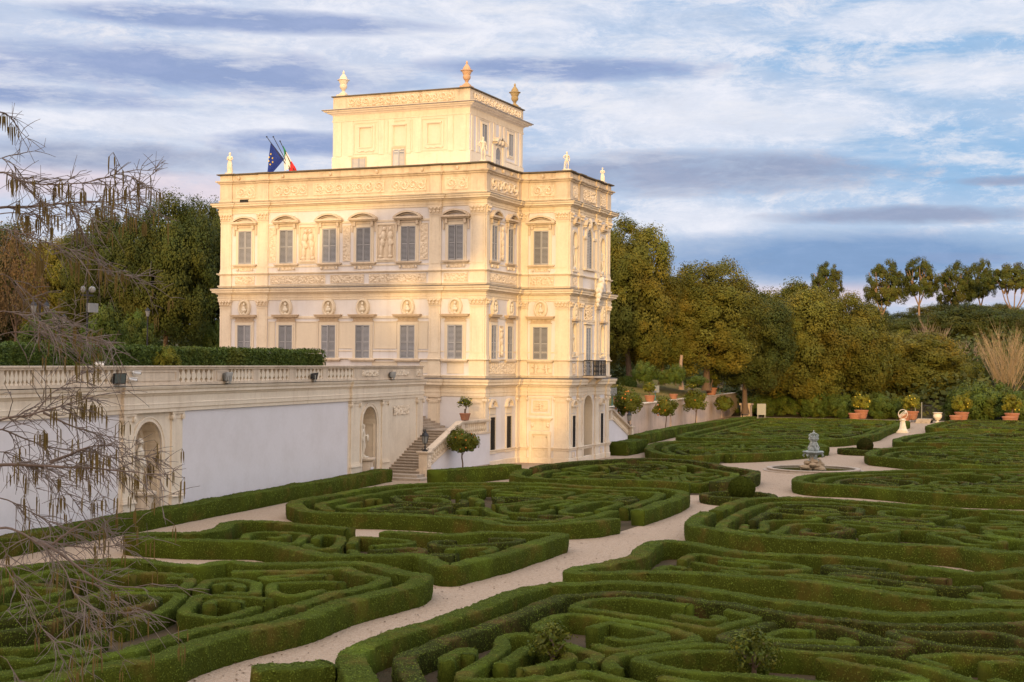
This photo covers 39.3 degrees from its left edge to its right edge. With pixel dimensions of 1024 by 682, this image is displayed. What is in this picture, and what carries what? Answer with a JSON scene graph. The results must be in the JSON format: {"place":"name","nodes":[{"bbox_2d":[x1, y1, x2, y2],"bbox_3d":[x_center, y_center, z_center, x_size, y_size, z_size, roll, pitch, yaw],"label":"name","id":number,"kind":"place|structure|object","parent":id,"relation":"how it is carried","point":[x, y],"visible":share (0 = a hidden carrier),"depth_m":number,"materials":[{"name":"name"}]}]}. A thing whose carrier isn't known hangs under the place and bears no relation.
{"place":"outdoors","nodes":[
{"label":"outdoors","id":0,"kind":"place"},
{"bbox_2d":[0,416,1023,681],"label":"gravel path","id":1,"kind":"structure","parent":0,"point":[448,600],"depth_m":51.25,"materials":[{"name":"beige gravel"}]},
{"bbox_2d":[0,103,210,681],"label":"catkin tree","id":2,"kind":"object","parent":1,"relation":"on","point":[44,446],"visible":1,"depth_m":13.04,"materials":[{"name":"brown plant"}]},
{"bbox_2d":[0,469,392,558],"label":"hedge","id":3,"kind":"object","parent":1,"relation":"on","point":[196,510],"visible":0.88,"depth_m":62.85,"materials":[{"name":"green plant"}]},
{"bbox_2d":[0,365,427,535],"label":"terrace wall","id":4,"kind":"structure","parent":1,"relation":"on","point":[250,428],"depth_m":66.34,"materials":[{"name":"paint"}]},
{"bbox_2d":[0,558,433,681],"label":"parterre bed","id":5,"kind":"object","parent":1,"relation":"on","point":[245,611],"visible":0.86,"depth_m":37.35,"materials":[{"name":"green plant"}]},
{"bbox_2d":[250,659,337,681],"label":"hedge","id":6,"kind":"object","parent":1,"relation":"on","point":[319,670],"visible":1,"depth_m":29.36,"materials":[{"name":"green plant"}]},
{"bbox_2d":[122,520,569,586],"bbox_3d":[-6.125,7.337,51.346,14.414,0.810,10.051,0,-1,23],"label":"parterre bed","id":7,"kind":"object","parent":1,"relation":"on","point":[452,559],"visible":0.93,"depth_m":49.86,"materials":[{"name":"green plant"}]},
{"bbox_2d":[210,86,619,464],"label":"villa","id":8,"kind":"object","parent":1,"relation":"on","point":[408,228],"visible":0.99,"depth_m":98.31,"materials":[{"name":"beige paint"}]},
{"bbox_2d":[229,315,256,348],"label":"window","id":9,"kind":"structure","parent":8,"relation":"in","point":[244,328],"depth_m":100.74,"materials":[{"name":"beige paint"}]},
{"bbox_2d":[230,216,257,270],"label":"window","id":10,"kind":"structure","parent":8,"relation":"in","point":[245,235],"depth_m":100.81,"materials":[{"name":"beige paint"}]},
{"bbox_2d":[266,136,289,171],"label":"flag","id":11,"kind":"object","parent":8,"relation":"on","point":[276,158],"visible":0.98,"depth_m":102.87,"materials":[{"name":"fabric"}]},
{"bbox_2d":[271,315,298,349],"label":"window","id":12,"kind":"structure","parent":8,"relation":"in","point":[285,328],"depth_m":99.44,"materials":[{"name":"beige paint"}]},
{"bbox_2d":[271,215,299,270],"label":"window","id":13,"kind":"structure","parent":8,"relation":"in","point":[286,235],"depth_m":99.51,"materials":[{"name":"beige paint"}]},
{"bbox_2d":[313,314,342,360],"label":"window","id":14,"kind":"structure","parent":8,"relation":"in","point":[328,325],"depth_m":98.07,"materials":[{"name":"beige paint"}]},
{"bbox_2d":[313,213,343,269],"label":"window","id":15,"kind":"structure","parent":8,"relation":"in","point":[329,254],"depth_m":98.19,"materials":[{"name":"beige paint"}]},
{"bbox_2d":[347,314,376,361],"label":"window","id":16,"kind":"structure","parent":8,"relation":"in","point":[362,341],"depth_m":97.07,"materials":[{"name":"beige paint"}]},
{"bbox_2d":[347,212,377,268],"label":"window","id":17,"kind":"structure","parent":8,"relation":"in","point":[363,244],"depth_m":97.16,"materials":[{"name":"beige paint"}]},
{"bbox_2d":[392,314,421,361],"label":"window","id":18,"kind":"structure","parent":8,"relation":"in","point":[407,328],"depth_m":95.77,"materials":[{"name":"beige paint"}]},
{"bbox_2d":[392,210,422,267],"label":"window","id":19,"kind":"structure","parent":8,"relation":"in","point":[408,232],"depth_m":95.82,"materials":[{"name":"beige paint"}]},
{"bbox_2d":[439,314,469,361],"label":"window","id":20,"kind":"structure","parent":8,"relation":"in","point":[454,328],"depth_m":94.40,"materials":[{"name":"beige paint"}]},
{"bbox_2d":[439,208,470,266],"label":"window","id":21,"kind":"structure","parent":8,"relation":"in","point":[455,229],"depth_m":94.47,"materials":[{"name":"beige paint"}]},
{"bbox_2d":[488,399,498,453],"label":"grilled window","id":22,"kind":"structure","parent":8,"relation":"in","point":[492,409],"depth_m":94.73,"materials":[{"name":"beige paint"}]},
{"bbox_2d":[489,314,502,362],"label":"window","id":23,"kind":"structure","parent":8,"relation":"in","point":[493,323],"depth_m":94.82,"materials":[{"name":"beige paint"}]},
{"bbox_2d":[489,210,504,267],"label":"window","id":24,"kind":"structure","parent":8,"relation":"in","point":[494,224],"depth_m":94.91,"materials":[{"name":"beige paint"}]},
{"bbox_2d":[492,137,507,165],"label":"arched window","id":25,"kind":"structure","parent":8,"relation":"in","point":[496,151],"depth_m":105.16,"materials":[{"name":"stone"}]},
{"bbox_2d":[505,398,514,451],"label":"grilled window","id":26,"kind":"structure","parent":8,"relation":"in","point":[508,408],"depth_m":97.28,"materials":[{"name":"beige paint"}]},
{"bbox_2d":[504,315,518,362],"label":"window","id":27,"kind":"structure","parent":8,"relation":"in","point":[509,338],"depth_m":97.30,"materials":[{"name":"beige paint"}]},
{"bbox_2d":[505,214,519,270],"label":"window","id":28,"kind":"structure","parent":8,"relation":"in","point":[510,228],"depth_m":97.40,"materials":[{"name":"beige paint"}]},
{"bbox_2d":[525,316,554,362],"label":"window","id":29,"kind":"structure","parent":8,"relation":"in","point":[540,328],"depth_m":98.48,"materials":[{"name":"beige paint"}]},
{"bbox_2d":[532,434,547,457],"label":"blind door","id":30,"kind":"structure","parent":8,"relation":"in","point":[538,440],"depth_m":98.40,"materials":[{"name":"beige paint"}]},
{"bbox_2d":[525,215,555,271],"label":"window","id":31,"kind":"structure","parent":8,"relation":"in","point":[541,238],"depth_m":98.55,"materials":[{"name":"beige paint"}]},
{"bbox_2d":[584,396,590,455],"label":"arched doorway","id":32,"kind":"structure","parent":8,"relation":"in","point":[587,404],"depth_m":102.17,"materials":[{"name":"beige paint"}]},
{"bbox_2d":[584,322,594,374],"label":"balcony door","id":33,"kind":"structure","parent":8,"relation":"in","point":[587,329],"depth_m":101.20,"materials":[{"name":"wood"}]},
{"bbox_2d":[583,218,597,271],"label":"arched window","id":34,"kind":"structure","parent":8,"relation":"in","point":[589,240],"depth_m":101.33,"materials":[{"name":"stone"}]},
{"bbox_2d":[389,416,490,480],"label":"garden staircase","id":35,"kind":"structure","parent":1,"relation":"on","point":[414,462],"depth_m":88.09,"materials":[{"name":"stone"}]},
{"bbox_2d":[445,425,479,466],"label":"orange tree","id":36,"kind":"object","parent":1,"relation":"on","point":[461,441],"visible":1,"depth_m":86.75,"materials":[{"name":"green plant"}]},
{"bbox_2d":[427,463,521,482],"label":"hedge","id":37,"kind":"object","parent":1,"relation":"on","point":[489,473],"visible":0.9,"depth_m":81.90,"materials":[{"name":"green plant"}]},
{"bbox_2d":[285,481,689,539],"bbox_3d":[-0.917,7.583,65.853,15.876,0.821,18.892,0,-1,23],"label":"parterre bed","id":38,"kind":"object","parent":1,"relation":"on","point":[581,511],"visible":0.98,"depth_m":63.68,"materials":[{"name":"green plant"}]},
{"bbox_2d":[526,617,577,660],"bbox_3d":[0.872,6.977,31.730,1.036,1.744,1.123,0,-1,34],"label":"lemon shrub","id":39,"kind":"object","parent":1,"relation":"on","point":[548,645],"visible":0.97,"depth_m":31.62,"materials":[{"name":"green plant"}]},
{"bbox_2d":[609,408,634,449],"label":"garden staircase","id":40,"kind":"structure","parent":1,"relation":"on","point":[620,428],"depth_m":117.39,"materials":[{"name":"stone"}]},
{"bbox_2d":[613,388,643,423],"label":"orange tree","id":41,"kind":"object","parent":1,"relation":"on","point":[625,403],"visible":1,"depth_m":125.62,"materials":[{"name":"green plant"}]},
{"bbox_2d":[609,438,647,455],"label":"hedge","id":42,"kind":"object","parent":1,"relation":"on","point":[626,447],"visible":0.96,"depth_m":107.17,"materials":[{"name":"green plant"}]},
{"bbox_2d":[509,457,760,494],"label":"parterre bed","id":43,"kind":"object","parent":1,"relation":"on","point":[694,477],"visible":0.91,"depth_m":82.99,"materials":[{"name":"green plant"}]},
{"bbox_2d":[651,396,678,427],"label":"orange tree","id":44,"kind":"object","parent":1,"relation":"on","point":[666,407],"visible":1,"depth_m":140.34,"materials":[{"name":"green plant"}]},
{"bbox_2d":[609,392,736,433],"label":"retaining wall","id":45,"kind":"structure","parent":1,"relation":"on","point":[644,419],"depth_m":154.84,"materials":[{"name":"stone"}]},
{"bbox_2d":[334,579,1023,681],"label":"parterre bed","id":46,"kind":"object","parent":1,"relation":"on","point":[628,630],"visible":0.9,"depth_m":33.63,"materials":[{"name":"green plant"}]},
{"bbox_2d":[628,416,756,443],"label":"hedge","id":47,"kind":"object","parent":1,"relation":"on","point":[657,435],"visible":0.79,"depth_m":134.37,"materials":[{"name":"green plant"}]},
{"bbox_2d":[682,389,708,422],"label":"orange tree","id":48,"kind":"object","parent":1,"relation":"on","point":[693,400],"visible":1,"depth_m":155.47,"materials":[{"name":"green plant"}]},
{"bbox_2d":[644,440,829,463],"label":"parterre bed","id":49,"kind":"object","parent":1,"relation":"on","point":[719,452],"visible":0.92,"depth_m":105.55,"materials":[{"name":"green plant"}]},
{"bbox_2d":[699,491,777,505],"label":"hedge","id":50,"kind":"object","parent":1,"relation":"on","point":[717,498],"visible":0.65,"depth_m":70.94,"materials":[{"name":"green plant"}]},
{"bbox_2d":[728,476,755,497],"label":"ball shrub","id":51,"kind":"object","parent":1,"relation":"on","point":[741,486],"visible":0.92,"depth_m":70.90,"materials":[{"name":"green plant"}]},
{"bbox_2d":[696,281,798,413],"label":"oak tree","id":52,"kind":"object","parent":1,"relation":"on","point":[776,335],"visible":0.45,"depth_m":177.73,"materials":[{"name":"green plant"}]},
{"bbox_2d":[726,626,785,673],"bbox_3d":[5.295,7.053,31.231,1.254,1.653,1.182,1,-1,-9],"label":"lemon shrub","id":53,"kind":"object","parent":1,"relation":"on","point":[748,659],"visible":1,"depth_m":31.22,"materials":[{"name":"green plant"}]},
{"bbox_2d":[675,418,909,446],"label":"parterre bed","id":54,"kind":"object","parent":1,"relation":"on","point":[832,432],"visible":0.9,"depth_m":138.15,"materials":[{"name":"green plant"}]},
{"bbox_2d":[562,539,1023,611],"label":"parterre bed","id":55,"kind":"object","parent":1,"relation":"on","point":[887,585],"visible":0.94,"depth_m":43.29,"materials":[{"name":"green plant"}]},
{"bbox_2d":[763,430,862,474],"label":"fountain","id":56,"kind":"object","parent":1,"relation":"on","point":[813,464],"visible":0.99,"depth_m":93.14,"materials":[{"name":"stone"}]},
{"bbox_2d":[684,496,1023,571],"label":"parterre bed","id":57,"kind":"object","parent":1,"relation":"on","point":[978,540],"visible":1,"depth_m":56.20,"materials":[{"name":"green plant"}]},
{"bbox_2d":[851,391,871,418],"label":"citrus pot","id":58,"kind":"object","parent":1,"relation":"on","point":[861,402],"visible":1,"depth_m":176.08,"materials":[{"name":"ceramic"}]},
{"bbox_2d":[791,468,1023,509],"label":"parterre bed","id":59,"kind":"object","parent":1,"relation":"on","point":[999,488],"visible":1,"depth_m":75.95,"materials":[{"name":"green plant"}]},
{"bbox_2d":[901,394,920,419],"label":"citrus pot","id":60,"kind":"object","parent":1,"relation":"on","point":[910,400],"visible":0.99,"depth_m":173.71,"materials":[{"name":"ceramic"}]},
{"bbox_2d":[864,446,1023,469],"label":"parterre bed","id":61,"kind":"object","parent":1,"relation":"on","point":[952,457],"visible":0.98,"depth_m":100.00,"materials":[{"name":"green plant"}]},
{"bbox_2d":[892,430,1023,448],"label":"parterre bed","id":62,"kind":"object","parent":1,"relation":"on","point":[940,439],"visible":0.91,"depth_m":125.01,"materials":[{"name":"green plant"}]},
{"bbox_2d":[951,392,972,419],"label":"citrus pot","id":63,"kind":"object","parent":1,"relation":"on","point":[960,402],"visible":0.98,"depth_m":171.43,"materials":[{"name":"ceramic"}]},
{"bbox_2d":[925,420,1023,432],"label":"parterre bed","id":64,"kind":"object","parent":1,"relation":"on","point":[1007,426],"visible":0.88,"depth_m":151.81,"materials":[{"name":"green plant"}]},
{"bbox_2d":[1001,394,1022,419],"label":"citrus pot","id":65,"kind":"object","parent":1,"relation":"on","point":[1011,403],"visible":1,"depth_m":169.40,"materials":[{"name":"ceramic"}]},
{"bbox_2d":[0,336,1023,420],"bbox_3d":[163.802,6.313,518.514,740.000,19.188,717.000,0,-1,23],"label":"hill","id":66,"kind":"structure","parent":0,"point":[924,408],"depth_m":186.85,"materials":[{"name":"green plant"}]},
{"bbox_2d":[0,323,1023,416],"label":"undergrowth","id":67,"kind":"object","parent":66,"relation":"on","point":[618,371],"visible":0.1,"depth_m":193.38,"materials":[{"name":"green plant"}]},
{"bbox_2d":[749,394,781,415],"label":"bush","id":68,"kind":"object","parent":66,"relation":"on","point":[771,407],"visible":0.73,"depth_m":186.97,"materials":[{"name":"green plant"}]},
{"bbox_2d":[749,276,860,413],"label":"oak tree","id":69,"kind":"object","parent":66,"relation":"on","point":[813,303],"visible":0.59,"depth_m":184.25,"materials":[{"name":"green plant"}]},
{"bbox_2d":[810,261,844,298],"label":"pine tree","id":70,"kind":"object","parent":66,"relation":"on","point":[833,279],"visible":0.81,"depth_m":296.43,"materials":[{"name":"green plant"}]},
{"bbox_2d":[800,286,905,397],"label":"oak tree","id":71,"kind":"object","parent":66,"relation":"on","point":[871,371],"visible":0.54,"depth_m":187.67,"materials":[{"name":"green plant"}]},
{"bbox_2d":[862,258,910,315],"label":"pine tree","id":72,"kind":"object","parent":66,"relation":"on","point":[888,291],"visible":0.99,"depth_m":277.30,"materials":[{"name":"green plant"}]},
{"bbox_2d":[871,311,944,338],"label":"oak tree","id":73,"kind":"object","parent":66,"relation":"on","point":[904,320],"visible":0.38,"depth_m":249.02,"materials":[{"name":"green plant"}]},
{"bbox_2d":[900,256,939,315],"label":"pine tree","id":74,"kind":"object","parent":66,"relation":"on","point":[929,286],"visible":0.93,"depth_m":280.05,"materials":[{"name":"green plant"}]},
{"bbox_2d":[863,329,978,398],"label":"oak tree","id":75,"kind":"object","parent":66,"relation":"on","point":[925,354],"visible":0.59,"depth_m":193.97,"materials":[{"name":"green plant"}]},
{"bbox_2d":[934,259,981,307],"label":"pine tree","id":76,"kind":"object","parent":66,"relation":"on","point":[963,291],"visible":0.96,"depth_m":278.95,"materials":[{"name":"green plant"}]},
{"bbox_2d":[921,301,1023,346],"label":"oak tree","id":77,"kind":"object","parent":66,"relation":"on","point":[964,318],"visible":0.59,"depth_m":246.82,"materials":[{"name":"green plant"}]},
{"bbox_2d":[968,257,998,304],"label":"pine tree","id":78,"kind":"object","parent":66,"relation":"on","point":[982,274],"visible":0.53,"depth_m":284.82,"materials":[{"name":"green plant"}]},
{"bbox_2d":[975,321,1023,391],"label":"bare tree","id":79,"kind":"object","parent":66,"relation":"on","point":[1011,362],"visible":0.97,"depth_m":188.13,"materials":[{"name":"brown plant"}]},
{"bbox_2d":[981,262,1023,309],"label":"pine tree","id":80,"kind":"object","parent":66,"relation":"on","point":[1009,276],"visible":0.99,"depth_m":268.85,"materials":[{"name":"green plant"}]},
{"bbox_2d":[0,0,1023,319],"label":"sky","id":81,"kind":"structure","parent":0,"point":[783,139],"materials":[{"name":"blue"}]},
{"bbox_2d":[609,377,722,405],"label":"lawn","id":82,"kind":"structure","parent":0,"point":[667,389],"depth_m":170.05,"materials":[{"name":"green plant"}]},
{"bbox_2d":[629,360,658,383],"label":"bush","id":83,"kind":"object","parent":82,"relation":"on","point":[645,373],"visible":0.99,"depth_m":155.87,"materials":[{"name":"green plant"}]},
{"bbox_2d":[610,210,685,376],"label":"oak tree","id":84,"kind":"object","parent":82,"relation":"on","point":[637,276],"visible":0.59,"depth_m":164.65,"materials":[{"name":"green plant"}]},
{"bbox_2d":[630,276,705,384],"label":"oak tree","id":85,"kind":"object","parent":82,"relation":"on","point":[677,342],"visible":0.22,"depth_m":169.10,"materials":[{"name":"green plant"}]},
{"bbox_2d":[667,363,686,386],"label":"bush","id":86,"kind":"object","parent":82,"relation":"on","point":[677,373],"visible":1,"depth_m":154.68,"materials":[{"name":"green plant"}]},
{"bbox_2d":[664,255,773,389],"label":"oak tree","id":87,"kind":"object","parent":82,"relation":"on","point":[714,300],"visible":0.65,"depth_m":170.34,"materials":[{"name":"green plant"}]},
{"label":"terrace ground","id":88,"kind":"structure","parent":0,"visible":0},
{"bbox_2d":[0,218,38,341],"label":"evergreen tree","id":89,"kind":"object","parent":88,"relation":"on","point":[12,288],"visible":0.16,"depth_m":152.05,"materials":[{"name":"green plant"}]},
{"bbox_2d":[0,215,55,348],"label":"autumn tree","id":90,"kind":"object","parent":88,"relation":"on","point":[4,303],"visible":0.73,"depth_m":116.56,"materials":[{"name":"brown plant"}]},
{"bbox_2d":[16,309,72,343],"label":"bush","id":91,"kind":"object","parent":88,"relation":"on","point":[22,337],"visible":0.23,"depth_m":109.45,"materials":[{"name":"green plant"}]},
{"bbox_2d":[18,225,87,340],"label":"evergreen tree","id":92,"kind":"object","parent":88,"relation":"on","point":[53,261],"visible":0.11,"depth_m":146.84,"materials":[{"name":"green plant"}]},
{"bbox_2d":[0,340,110,365],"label":"hedge","id":93,"kind":"object","parent":88,"relation":"on","point":[11,354],"visible":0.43,"depth_m":58.99,"materials":[{"name":"green plant"}]},
{"bbox_2d":[66,340,105,365],"bbox_3d":[-18.668,1.069,62.245,2.156,2.535,2.394,1,-1,-26],"label":"shrub","id":94,"kind":"object","parent":88,"relation":"on","point":[85,359],"visible":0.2,"depth_m":61.58,"materials":[{"name":"green plant"}]},
{"bbox_2d":[55,208,140,338],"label":"evergreen tree","id":95,"kind":"object","parent":88,"relation":"on","point":[69,283],"visible":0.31,"depth_m":134.33,"materials":[{"name":"green plant"}]},
{"bbox_2d":[79,302,131,345],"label":"bush","id":96,"kind":"object","parent":88,"relation":"on","point":[103,318],"visible":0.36,"depth_m":110.15,"materials":[{"name":"green plant"}]},
{"bbox_2d":[103,343,166,365],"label":"shrub","id":97,"kind":"object","parent":88,"relation":"on","point":[142,354],"visible":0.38,"depth_m":66.51,"materials":[{"name":"green plant"}]},
{"bbox_2d":[120,306,160,350],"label":"bush","id":98,"kind":"object","parent":88,"relation":"on","point":[136,329],"visible":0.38,"depth_m":118.57,"materials":[{"name":"green plant"}]},
{"bbox_2d":[107,187,220,346],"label":"evergreen tree","id":99,"kind":"object","parent":88,"relation":"on","point":[184,258],"visible":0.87,"depth_m":128.43,"materials":[{"name":"green plant"}]},
{"bbox_2d":[151,343,182,365],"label":"shrub","id":100,"kind":"object","parent":88,"relation":"on","point":[166,357],"visible":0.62,"depth_m":67.87,"materials":[{"name":"green plant"}]},
{"bbox_2d":[176,193,220,344],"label":"evergreen tree","id":101,"kind":"object","parent":88,"relation":"on","point":[213,212],"visible":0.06,"depth_m":139.94,"materials":[{"name":"green plant"}]},
{"bbox_2d":[195,318,219,347],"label":"bush","id":102,"kind":"object","parent":88,"relation":"on","point":[212,339],"visible":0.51,"depth_m":132.65,"materials":[{"name":"green plant"}]},
{"bbox_2d":[156,345,326,365],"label":"hedge","id":103,"kind":"object","parent":88,"relation":"on","point":[219,356],"visible":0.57,"depth_m":74.92,"materials":[{"name":"green plant"}]},
{"label":"ground","id":104,"kind":"structure","parent":0,"visible":0},
{"bbox_2d":[772,391,803,415],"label":"bush","id":105,"kind":"object","parent":104,"relation":"on","point":[787,404],"visible":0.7,"depth_m":187.14,"materials":[{"name":"green plant"}]},
{"bbox_2d":[796,389,833,417],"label":"bush","id":106,"kind":"object","parent":104,"relation":"on","point":[813,406],"visible":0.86,"depth_m":184.25,"materials":[{"name":"green plant"}]},
{"bbox_2d":[822,391,859,418],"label":"bush","id":107,"kind":"object","parent":104,"relation":"on","point":[841,406],"visible":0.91,"depth_m":182.96,"materials":[{"name":"green plant"}]},
{"bbox_2d":[863,391,893,419],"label":"bush","id":108,"kind":"object","parent":104,"relation":"on","point":[878,407],"visible":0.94,"depth_m":181.28,"materials":[{"name":"green plant"}]},
{"bbox_2d":[949,377,1017,419],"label":"bush","id":109,"kind":"object","parent":104,"relation":"on","point":[986,400],"visible":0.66,"depth_m":175.38,"materials":[{"name":"green plant"}]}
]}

